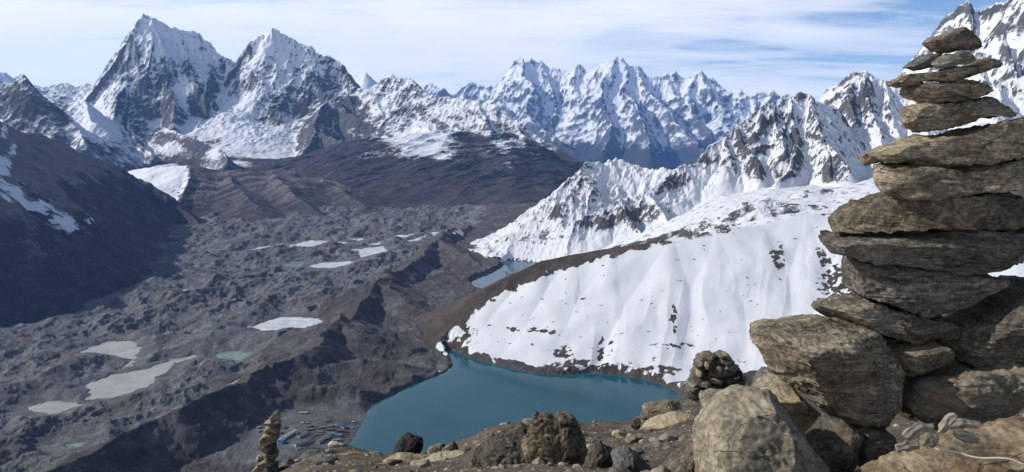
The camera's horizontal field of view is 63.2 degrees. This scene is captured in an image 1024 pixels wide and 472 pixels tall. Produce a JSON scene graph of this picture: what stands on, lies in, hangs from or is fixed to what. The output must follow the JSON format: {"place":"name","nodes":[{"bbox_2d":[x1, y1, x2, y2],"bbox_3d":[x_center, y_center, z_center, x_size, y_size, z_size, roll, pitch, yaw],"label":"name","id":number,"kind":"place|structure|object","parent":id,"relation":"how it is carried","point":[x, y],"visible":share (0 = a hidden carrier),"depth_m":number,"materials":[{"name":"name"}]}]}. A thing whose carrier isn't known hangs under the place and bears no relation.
{"place":"outdoors","nodes":[
{"label":"outdoors","id":0,"kind":"place"},
{"bbox_2d":[27,400,83,413],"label":"pond","id":1,"kind":"structure","parent":0,"point":[52,407],"depth_m":1704.18,"materials":[{"name":"ice"}]},
{"bbox_2d":[66,442,84,451],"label":"pond","id":2,"kind":"structure","parent":0,"point":[78,444],"depth_m":1513.87,"materials":[{"name":"green liquid"}]},
{"bbox_2d":[0,121,203,327],"bbox_3d":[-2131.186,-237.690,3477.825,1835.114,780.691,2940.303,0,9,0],"label":"hills","id":3,"kind":"structure","parent":0,"point":[78,230],"depth_m":3084.04,"materials":[{"name":"stone"}]},
{"bbox_2d":[80,341,141,369],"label":"pond","id":4,"kind":"structure","parent":0,"point":[126,349],"depth_m":2111.09,"materials":[{"name":"ice"}]},
{"bbox_2d":[78,355,197,403],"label":"pond","id":5,"kind":"structure","parent":0,"point":[112,385],"depth_m":1863.46,"materials":[{"name":"ice"}]},
{"bbox_2d":[0,72,377,89],"bbox_3d":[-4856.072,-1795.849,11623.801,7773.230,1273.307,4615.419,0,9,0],"label":"mountain","id":6,"kind":"structure","parent":0,"point":[364,81],"depth_m":12446.54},
{"bbox_2d":[216,350,253,360],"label":"pond","id":7,"kind":"structure","parent":0,"point":[239,355],"depth_m":2068.14,"materials":[{"name":"green liquid"}]},
{"bbox_2d":[127,165,405,220],"bbox_3d":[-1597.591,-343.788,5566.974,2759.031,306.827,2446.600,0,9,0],"label":"hills","id":8,"kind":"structure","parent":0,"point":[251,194],"depth_m":5044.41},
{"bbox_2d":[253,317,321,330],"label":"pond","id":9,"kind":"structure","parent":0,"point":[285,322],"depth_m":2366.60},
{"bbox_2d":[0,13,584,207],"bbox_3d":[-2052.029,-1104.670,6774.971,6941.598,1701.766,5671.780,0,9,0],"label":"mountain","id":10,"kind":"structure","parent":0,"point":[158,93],"depth_m":7373.24,"materials":[{"name":"snow"}]},
{"bbox_2d":[281,261,309,266],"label":"pond","id":11,"kind":"structure","parent":0,"point":[298,263],"depth_m":3262.73,"materials":[{"name":"green liquid"}]},
{"bbox_2d":[290,240,326,246],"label":"pond","id":12,"kind":"structure","parent":0,"point":[309,243],"depth_m":3770.97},
{"bbox_2d":[307,261,352,267],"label":"pond","id":13,"kind":"structure","parent":0,"point":[330,264],"depth_m":3262.73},
{"bbox_2d":[0,203,660,471],"bbox_3d":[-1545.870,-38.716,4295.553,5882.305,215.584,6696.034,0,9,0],"label":"terrain","id":14,"kind":"structure","parent":0,"point":[358,351],"depth_m":2075.00,"materials":[{"name":"stone"}]},
{"bbox_2d":[278,429,297,439],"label":"house","id":15,"kind":"structure","parent":14,"relation":"on","point":[289,434],"depth_m":1449.83,"materials":[{"name":"grey metal"}]},
{"bbox_2d":[294,439,308,447],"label":"house","id":16,"kind":"structure","parent":14,"relation":"on","point":[301,443],"depth_m":1410.98,"materials":[{"name":"blue metal"}]},
{"bbox_2d":[297,431,308,438],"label":"house","id":17,"kind":"structure","parent":14,"relation":"on","point":[306,433],"depth_m":1449.29,"materials":[{"name":"grey metal"}]},
{"bbox_2d":[316,436,326,443],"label":"house","id":18,"kind":"structure","parent":14,"relation":"on","point":[321,440],"depth_m":1424.79,"materials":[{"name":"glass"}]},
{"bbox_2d":[352,246,386,256],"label":"pond","id":19,"kind":"structure","parent":0,"point":[369,251],"depth_m":3584.83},
{"bbox_2d":[471,260,535,287],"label":"lake","id":20,"kind":"structure","parent":0,"point":[509,267],"depth_m":2949.25,"materials":[{"name":"blue liquid"}]},
{"bbox_2d":[0,0,1007,101],"label":"sky","id":21,"kind":"structure","parent":0,"point":[790,47],"materials":[{"name":"blue"}]},
{"bbox_2d":[349,349,683,452],"bbox_3d":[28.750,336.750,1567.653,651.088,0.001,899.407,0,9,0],"label":"lake","id":22,"kind":"structure","parent":0,"point":[463,397],"depth_m":1638.45,"materials":[{"name":"teal liquid"}]},
{"bbox_2d":[419,56,819,169],"bbox_3d":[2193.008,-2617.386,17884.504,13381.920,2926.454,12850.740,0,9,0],"label":"mountain","id":23,"kind":"structure","parent":0,"point":[613,109],"depth_m":20016.27,"materials":[{"name":"snow"}]},
{"bbox_2d":[280,391,1023,471],"bbox_3d":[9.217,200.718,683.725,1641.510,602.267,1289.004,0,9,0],"label":"ground","id":24,"kind":"structure","parent":0,"point":[897,432],"depth_m":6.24,"materials":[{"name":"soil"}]},
{"bbox_2d":[263,460,278,471],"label":"cairn stone","id":25,"kind":"object","parent":24,"relation":"on","point":[274,468],"visible":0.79,"depth_m":9.25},
{"bbox_2d":[257,459,275,468],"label":"cairn stone","id":26,"kind":"object","parent":25,"relation":"on","point":[262,464],"visible":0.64,"depth_m":9.21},
{"bbox_2d":[256,454,263,462],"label":"cairn stone","id":27,"kind":"object","parent":26,"relation":"on","point":[259,457],"visible":0.97,"depth_m":9.31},
{"bbox_2d":[262,449,278,462],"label":"cairn stone","id":28,"kind":"object","parent":26,"relation":"on","point":[269,457],"visible":0.8,"depth_m":9.20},
{"bbox_2d":[257,441,277,452],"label":"cairn stone","id":29,"kind":"object","parent":28,"relation":"on","point":[270,448],"visible":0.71,"depth_m":9.19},
{"bbox_2d":[259,432,279,446],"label":"cairn stone","id":30,"kind":"object","parent":29,"relation":"on","point":[265,440],"visible":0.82,"depth_m":9.19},
{"bbox_2d":[264,424,281,434],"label":"cairn stone","id":31,"kind":"object","parent":30,"relation":"on","point":[276,429],"visible":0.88,"depth_m":9.18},
{"bbox_2d":[263,419,281,426],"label":"cairn stone","id":32,"kind":"object","parent":31,"relation":"on","point":[268,423],"visible":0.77,"depth_m":9.18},
{"bbox_2d":[269,410,280,422],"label":"cairn stone","id":33,"kind":"object","parent":32,"relation":"on","point":[275,416],"visible":1,"depth_m":9.14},
{"bbox_2d":[278,458,294,471],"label":"rock","id":34,"kind":"object","parent":24,"relation":"on","point":[286,463],"visible":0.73,"depth_m":9.47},
{"bbox_2d":[298,460,311,466],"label":"stone","id":35,"kind":"object","parent":24,"relation":"on","point":[302,463],"visible":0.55,"depth_m":8.09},
{"bbox_2d":[298,448,324,461],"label":"rock","id":36,"kind":"object","parent":24,"relation":"on","point":[310,452],"visible":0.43,"depth_m":9.02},
{"bbox_2d":[315,456,334,464],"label":"stone","id":37,"kind":"object","parent":24,"relation":"on","point":[324,459],"visible":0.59,"depth_m":6.53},
{"bbox_2d":[328,441,342,447],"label":"rock","id":38,"kind":"object","parent":24,"relation":"on","point":[333,444],"visible":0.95,"depth_m":11.54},
{"bbox_2d":[340,452,375,454],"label":"rock","id":39,"kind":"object","parent":24,"relation":"on","point":[356,453],"visible":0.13,"depth_m":8.92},
{"bbox_2d":[385,460,397,465],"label":"stone","id":40,"kind":"object","parent":24,"relation":"on","point":[391,462],"visible":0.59,"depth_m":7.11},
{"bbox_2d":[393,432,423,453],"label":"boulder","id":41,"kind":"object","parent":24,"relation":"on","point":[409,442],"visible":0.6,"depth_m":9.36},
{"bbox_2d":[386,452,430,463],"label":"rock","id":42,"kind":"object","parent":24,"relation":"on","point":[406,457],"visible":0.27,"depth_m":8.01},
{"bbox_2d":[410,459,429,468],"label":"stone","id":43,"kind":"object","parent":24,"relation":"on","point":[414,464],"visible":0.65,"depth_m":5.75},
{"bbox_2d":[427,444,441,453],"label":"rock","id":44,"kind":"object","parent":24,"relation":"on","point":[435,448],"visible":0.57,"depth_m":8.83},
{"bbox_2d":[422,450,465,461],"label":"rock","id":45,"kind":"object","parent":24,"relation":"on","point":[439,455],"visible":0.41,"depth_m":7.01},
{"bbox_2d":[448,441,457,450],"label":"rock","id":46,"kind":"object","parent":24,"relation":"on","point":[452,445],"visible":0.59,"depth_m":8.80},
{"bbox_2d":[471,422,529,468],"bbox_3d":[-0.039,1.263,4.562,0.392,0.486,0.290,0,9,0],"label":"boulder","id":47,"kind":"object","parent":24,"relation":"on","point":[502,447],"visible":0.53,"depth_m":4.48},
{"bbox_2d":[521,411,587,464],"bbox_3d":[0.238,1.183,4.441,0.382,0.495,0.305,0,9,0],"label":"boulder","id":48,"kind":"object","parent":24,"relation":"on","point":[557,437],"visible":0.84,"depth_m":4.35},
{"bbox_2d":[582,440,612,467],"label":"rock","id":49,"kind":"object","parent":24,"relation":"on","point":[598,454],"visible":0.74,"depth_m":4.17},
{"bbox_2d":[611,430,625,435],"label":"stone","id":50,"kind":"object","parent":24,"relation":"on","point":[617,433],"visible":0.77,"depth_m":7.56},
{"bbox_2d":[608,464,630,471],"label":"stone","id":51,"kind":"object","parent":24,"relation":"on","point":[620,468],"visible":1,"depth_m":3.73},
{"bbox_2d":[610,445,650,471],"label":"rock","id":52,"kind":"object","parent":24,"relation":"on","point":[630,459],"visible":0.85,"depth_m":3.88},
{"bbox_2d":[625,434,641,443],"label":"stone","id":53,"kind":"object","parent":24,"relation":"on","point":[630,439],"visible":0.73,"depth_m":6.15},
{"bbox_2d":[630,417,640,429],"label":"rock","id":54,"kind":"object","parent":24,"relation":"on","point":[635,423],"visible":0.94,"depth_m":7.92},
{"bbox_2d":[632,446,643,454],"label":"stone","id":55,"kind":"object","parent":24,"relation":"on","point":[639,450],"visible":0.33,"depth_m":4.65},
{"bbox_2d":[639,427,651,431],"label":"stone","id":56,"kind":"object","parent":24,"relation":"on","point":[645,429],"visible":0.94,"depth_m":7.37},
{"bbox_2d":[650,465,669,471],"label":"stone","id":57,"kind":"object","parent":24,"relation":"on","point":[661,468],"visible":1,"depth_m":3.44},
{"bbox_2d":[642,399,681,415],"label":"rock","id":58,"kind":"object","parent":24,"relation":"on","point":[655,408],"visible":0.77,"depth_m":10.41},
{"bbox_2d":[642,411,694,428],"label":"rock","id":59,"kind":"object","parent":24,"relation":"on","point":[667,419],"visible":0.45,"depth_m":7.54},
{"bbox_2d":[658,433,678,441],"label":"stone","id":60,"kind":"object","parent":24,"relation":"on","point":[664,437],"visible":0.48,"depth_m":5.43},
{"bbox_2d":[662,436,694,471],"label":"rock","id":61,"kind":"object","parent":24,"relation":"on","point":[680,458],"visible":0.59,"depth_m":3.46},
{"bbox_2d":[685,391,699,400],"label":"cairn stone","id":62,"kind":"object","parent":24,"relation":"on","point":[690,395],"visible":0.77,"depth_m":12.88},
{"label":"cairn stone","id":63,"kind":"object","parent":62,"relation":"on","visible":0},
{"bbox_2d":[687,385,702,392],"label":"cairn stone","id":64,"kind":"object","parent":63,"relation":"on","point":[695,389],"visible":0.8,"depth_m":12.79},
{"bbox_2d":[686,379,697,387],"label":"cairn stone","id":65,"kind":"object","parent":64,"relation":"on","point":[689,383],"visible":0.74,"depth_m":12.85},
{"bbox_2d":[688,376,702,386],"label":"cairn stone","id":66,"kind":"object","parent":65,"relation":"on","point":[693,382],"visible":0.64,"depth_m":12.78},
{"bbox_2d":[689,372,708,380],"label":"cairn stone","id":67,"kind":"object","parent":66,"relation":"on","point":[693,376],"visible":0.69,"depth_m":12.80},
{"bbox_2d":[692,370,707,377],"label":"cairn stone","id":68,"kind":"object","parent":67,"relation":"on","point":[705,373],"visible":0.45,"depth_m":12.79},
{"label":"cairn stone","id":69,"kind":"object","parent":68,"relation":"on","visible":0},
{"bbox_2d":[693,362,705,369],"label":"cairn stone","id":70,"kind":"object","parent":69,"relation":"on","point":[698,367],"visible":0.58,"depth_m":12.74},
{"bbox_2d":[693,357,704,366],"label":"cairn stone","id":71,"kind":"object","parent":70,"relation":"on","point":[696,361],"visible":0.86,"depth_m":12.69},
{"bbox_2d":[697,355,706,360],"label":"cairn stone","id":72,"kind":"object","parent":71,"relation":"on","point":[700,358],"visible":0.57,"depth_m":12.73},
{"bbox_2d":[700,350,716,360],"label":"cairn stone","id":73,"kind":"object","parent":72,"relation":"on","point":[708,355],"visible":1,"depth_m":12.67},
{"bbox_2d":[704,361,711,369],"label":"cairn stone","id":74,"kind":"object","parent":70,"relation":"on","point":[707,365],"visible":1,"depth_m":12.56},
{"bbox_2d":[702,380,711,387],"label":"cairn stone","id":75,"kind":"object","parent":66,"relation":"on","point":[707,384],"visible":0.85,"depth_m":12.69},
{"bbox_2d":[699,389,722,407],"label":"rock","id":76,"kind":"object","parent":24,"relation":"on","point":[706,395],"visible":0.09,"depth_m":3.78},
{"bbox_2d":[692,384,830,471],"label":"boulder","id":77,"kind":"object","parent":24,"relation":"on","point":[738,428],"visible":1,"depth_m":2.65,"materials":[{"name":"stone"}]},
{"bbox_2d":[751,366,772,385],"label":"rock","id":78,"kind":"object","parent":24,"relation":"on","point":[762,371],"visible":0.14,"depth_m":4.43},
{"bbox_2d":[753,373,820,432],"bbox_3d":[1.108,0.699,3.376,0.292,0.264,0.371,4,10,26],"label":"rock","id":79,"kind":"object","parent":24,"relation":"on","point":[804,414],"visible":0.42,"depth_m":3.23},
{"bbox_2d":[804,415,863,471],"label":"rock","id":80,"kind":"object","parent":24,"relation":"on","point":[835,441],"visible":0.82,"depth_m":2.83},
{"bbox_2d":[853,425,896,466],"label":"cairn stone","id":81,"kind":"object","parent":24,"relation":"on","point":[877,443],"visible":0.46,"depth_m":2.91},
{"bbox_2d":[749,314,906,428],"bbox_3d":[1.146,0.491,3.072,0.510,0.370,0.513,0,9,0],"label":"cairn stone","id":82,"kind":"object","parent":81,"relation":"on","point":[853,374],"visible":1,"depth_m":2.89,"materials":[{"name":"stone"}]},
{"bbox_2d":[882,335,902,345],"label":"cairn stone","id":83,"kind":"object","parent":82,"relation":"on","point":[889,340],"visible":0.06,"depth_m":3.13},
{"bbox_2d":[811,292,961,344],"bbox_3d":[1.420,0.311,3.159,0.512,0.176,0.316,0,9,0],"label":"cairn stone","id":84,"kind":"object","parent":83,"relation":"on","point":[884,319],"visible":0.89,"depth_m":3.03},
{"bbox_2d":[840,255,1010,317],"bbox_3d":[1.535,0.200,3.115,0.558,0.257,0.309,1,9,9],"label":"cairn stone","id":85,"kind":"object","parent":84,"relation":"on","point":[921,292],"visible":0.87,"depth_m":3.00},
{"bbox_2d":[818,228,1023,276],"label":"cairn stone","id":86,"kind":"object","parent":85,"relation":"on","point":[966,253],"visible":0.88,"depth_m":2.96,"materials":[{"name":"stone"}]},
{"bbox_2d":[828,191,1023,233],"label":"cairn stone","id":87,"kind":"object","parent":86,"relation":"on","point":[880,211],"visible":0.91,"depth_m":2.96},
{"bbox_2d":[872,157,1023,200],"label":"cairn stone","id":88,"kind":"object","parent":87,"relation":"on","point":[914,182],"visible":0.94,"depth_m":2.91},
{"bbox_2d":[858,117,1023,167],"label":"cairn stone","id":89,"kind":"object","parent":88,"relation":"on","point":[992,144],"visible":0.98,"depth_m":2.92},
{"bbox_2d":[900,96,1017,132],"bbox_3d":[1.605,-0.446,3.054,0.397,0.134,0.317,0,9,0],"label":"cairn stone","id":90,"kind":"object","parent":89,"relation":"on","point":[924,117],"visible":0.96,"depth_m":2.93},
{"bbox_2d":[898,78,994,103],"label":"cairn stone","id":91,"kind":"object","parent":90,"relation":"on","point":[959,90],"visible":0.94,"depth_m":2.93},
{"bbox_2d":[885,64,996,87],"bbox_3d":[1.531,-0.575,2.987,0.352,0.086,0.181,0,9,0],"label":"cairn stone","id":92,"kind":"object","parent":91,"relation":"on","point":[951,74],"visible":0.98,"depth_m":2.92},
{"bbox_2d":[902,53,942,70],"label":"cairn stone","id":93,"kind":"object","parent":92,"relation":"on","point":[921,61],"visible":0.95,"depth_m":2.95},
{"bbox_2d":[931,51,976,67],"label":"cairn stone","id":94,"kind":"object","parent":92,"relation":"on","point":[954,59],"visible":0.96,"depth_m":2.87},
{"bbox_2d":[922,26,981,53],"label":"cairn stone","id":95,"kind":"object","parent":94,"relation":"on","point":[956,39],"visible":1,"depth_m":2.90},
{"bbox_2d":[962,57,1002,67],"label":"cairn stone","id":96,"kind":"object","parent":92,"relation":"on","point":[987,60],"visible":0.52,"depth_m":3.06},
{"bbox_2d":[898,411,921,421],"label":"cairn stone","id":97,"kind":"object","parent":24,"relation":"on","point":[907,416],"depth_m":3.49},
{"bbox_2d":[920,432,938,447],"bbox_3d":[1.171,0.574,2.334,0.049,0.045,0.031,0,9,0],"label":"rag","id":98,"kind":"object","parent":24,"relation":"on","point":[930,440],"visible":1,"depth_m":2.33,"materials":[{"name":"fabric"}]},
{"bbox_2d":[856,418,1023,471],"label":"rock","id":99,"kind":"object","parent":24,"relation":"on","point":[1001,437],"visible":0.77,"depth_m":2.55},
{"bbox_2d":[895,439,919,452],"bbox_3d":[1.121,0.595,2.358,0.066,0.039,0.024,0,9,0],"label":"rag","id":100,"kind":"object","parent":99,"relation":"on","point":[907,445],"visible":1,"depth_m":2.35,"materials":[{"name":"fabric"}]},
{"bbox_2d":[902,422,933,439],"bbox_3d":[1.177,0.566,2.414,0.090,0.052,0.024,0,9,0],"label":"rag","id":101,"kind":"object","parent":99,"relation":"on","point":[909,433],"visible":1,"depth_m":2.41,"materials":[{"name":"fabric"}]},
{"bbox_2d":[937,413,957,433],"bbox_3d":[1.282,0.553,2.451,0.054,0.065,0.022,0,9,0],"label":"rag","id":102,"kind":"object","parent":99,"relation":"on","point":[947,422],"visible":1,"depth_m":2.45,"materials":[{"name":"fabric"}]},
{"bbox_2d":[951,429,978,443],"bbox_3d":[1.316,0.583,2.415,0.082,0.043,0.026,0,9,0],"label":"rag","id":103,"kind":"object","parent":99,"relation":"on","point":[962,435],"visible":1,"depth_m":2.41,"materials":[{"name":"fabric"}]},
{"bbox_2d":[949,418,981,429],"bbox_3d":[1.471,0.612,2.674,0.146,0.052,0.030,0,9,0],"label":"rag","id":104,"kind":"object","parent":99,"relation":"on","point":[961,423],"visible":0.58,"depth_m":2.67,"materials":[{"name":"fabric"}]},
{"bbox_2d":[934,447,1023,464],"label":"cord","id":105,"kind":"object","parent":99,"relation":"on","point":[937,449],"visible":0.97,"depth_m":2.31,"materials":[{"name":"fabric"}]},
{"bbox_2d":[900,357,1023,432],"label":"cairn stone","id":106,"kind":"object","parent":24,"relation":"on","point":[962,389],"visible":0.66,"depth_m":2.90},
{"bbox_2d":[888,339,954,376],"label":"cairn stone","id":107,"kind":"object","parent":106,"relation":"on","point":[922,359],"visible":0.84,"depth_m":2.98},
{"bbox_2d":[934,275,1023,367],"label":"cairn stone","id":108,"kind":"object","parent":106,"relation":"on","point":[992,328],"visible":0.62,"depth_m":3.02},
{"bbox_2d":[424,75,1023,399],"bbox_3d":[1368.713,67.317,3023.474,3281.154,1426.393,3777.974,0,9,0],"label":"mountain","id":109,"kind":"structure","parent":0,"point":[663,276],"depth_m":2141.28,"materials":[{"name":"snow"}]},
{"bbox_2d":[820,0,1023,102],"bbox_3d":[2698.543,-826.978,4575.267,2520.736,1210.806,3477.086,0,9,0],"label":"mountain","id":110,"kind":"structure","parent":0,"point":[997,29],"depth_m":4164.00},
{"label":"cairn stone","id":111,"kind":"object","parent":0,"visible":0},
{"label":"cairn stone","id":112,"kind":"object","parent":111,"relation":"on","visible":0},
{"bbox_2d":[719,359,733,365],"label":"cairn stone","id":113,"kind":"object","parent":112,"relation":"on","point":[725,362],"visible":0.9,"depth_m":12.54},
{"bbox_2d":[721,351,731,359],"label":"cairn stone","id":114,"kind":"object","parent":113,"relation":"on","point":[726,355],"visible":0.88,"depth_m":12.54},
{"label":"cairn stone","id":115,"kind":"object","parent":112,"relation":"on","visible":0},
{"bbox_2d":[715,349,724,358],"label":"cairn stone","id":116,"kind":"object","parent":115,"relation":"on","point":[719,354],"visible":0.9,"depth_m":12.61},
{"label":"cairn stone","id":117,"kind":"object","parent":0,"visible":0},
{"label":"cairn stone","id":118,"kind":"object","parent":117,"relation":"on","visible":0},
{"bbox_2d":[724,363,736,370],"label":"cairn stone","id":119,"kind":"object","parent":118,"relation":"on","point":[733,367],"visible":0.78,"depth_m":12.56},
{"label":"cairn stone","id":120,"kind":"object","parent":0,"visible":0},
{"bbox_2d":[722,378,735,384],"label":"cairn stone","id":121,"kind":"object","parent":120,"relation":"on","point":[729,381],"visible":0.79,"depth_m":12.77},
{"bbox_2d":[723,373,738,378],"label":"cairn stone","id":122,"kind":"object","parent":121,"relation":"on","point":[734,375],"visible":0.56,"depth_m":12.78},
{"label":"cairn stone","id":123,"kind":"object","parent":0,"visible":0},
{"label":"cairn stone","id":124,"kind":"object","parent":123,"relation":"on","visible":0},
{"bbox_2d":[707,375,722,384],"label":"cairn stone","id":125,"kind":"object","parent":124,"relation":"on","point":[716,381],"visible":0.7,"depth_m":12.69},
{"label":"cairn stone","id":126,"kind":"object","parent":125,"relation":"on","visible":0},
{"bbox_2d":[714,365,728,376],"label":"cairn stone","id":127,"kind":"object","parent":126,"relation":"on","point":[720,370],"visible":0.98,"depth_m":12.55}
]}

